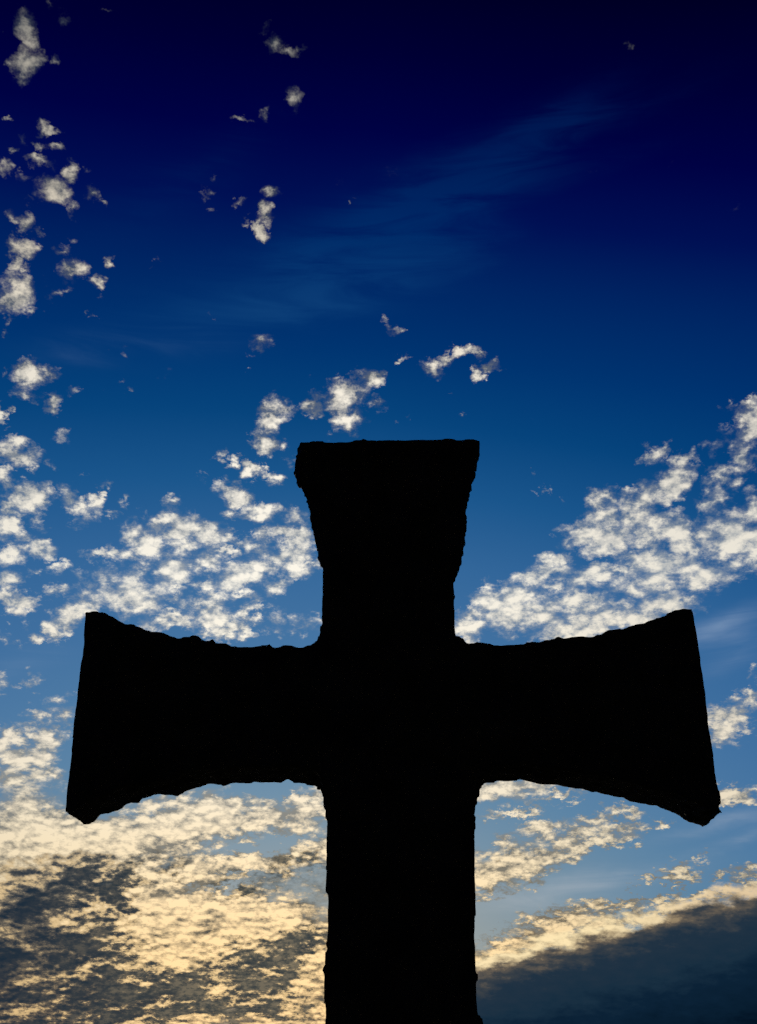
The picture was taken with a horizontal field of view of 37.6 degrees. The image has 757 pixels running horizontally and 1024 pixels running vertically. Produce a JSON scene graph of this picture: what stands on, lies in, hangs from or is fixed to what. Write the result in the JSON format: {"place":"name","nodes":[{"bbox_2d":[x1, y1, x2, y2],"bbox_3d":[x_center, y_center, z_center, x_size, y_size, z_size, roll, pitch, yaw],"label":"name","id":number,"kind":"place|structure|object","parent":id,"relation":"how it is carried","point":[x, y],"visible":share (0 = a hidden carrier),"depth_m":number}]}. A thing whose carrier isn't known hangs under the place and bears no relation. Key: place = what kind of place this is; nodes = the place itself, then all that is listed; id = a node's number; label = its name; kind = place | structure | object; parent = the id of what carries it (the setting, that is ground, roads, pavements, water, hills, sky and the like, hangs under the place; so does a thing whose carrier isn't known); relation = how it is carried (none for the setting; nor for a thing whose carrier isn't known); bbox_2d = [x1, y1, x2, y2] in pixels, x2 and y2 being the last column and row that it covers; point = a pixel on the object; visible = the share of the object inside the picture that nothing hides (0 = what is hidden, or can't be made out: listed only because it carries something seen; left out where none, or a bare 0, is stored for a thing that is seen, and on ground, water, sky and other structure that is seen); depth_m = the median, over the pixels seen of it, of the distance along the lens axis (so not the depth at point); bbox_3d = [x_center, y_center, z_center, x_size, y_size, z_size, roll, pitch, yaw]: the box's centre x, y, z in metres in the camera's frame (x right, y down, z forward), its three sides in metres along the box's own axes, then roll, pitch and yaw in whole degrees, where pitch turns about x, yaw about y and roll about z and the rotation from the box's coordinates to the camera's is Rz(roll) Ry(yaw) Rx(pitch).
{"place":"outdoors","nodes":[
{"label":"outdoors","id":0,"kind":"place"},
{"bbox_2d":[0,0,756,1023],"label":"sky","id":1,"kind":"structure","parent":0,"point":[235,235]},
{"label":"ground","id":2,"kind":"structure","parent":0,"visible":0},
{"bbox_2d":[66,439,721,1023],"bbox_3d":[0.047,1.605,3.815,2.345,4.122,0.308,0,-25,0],"label":"stone cross","id":3,"kind":"object","parent":2,"relation":"on","point":[392,717],"visible":1,"depth_m":4.08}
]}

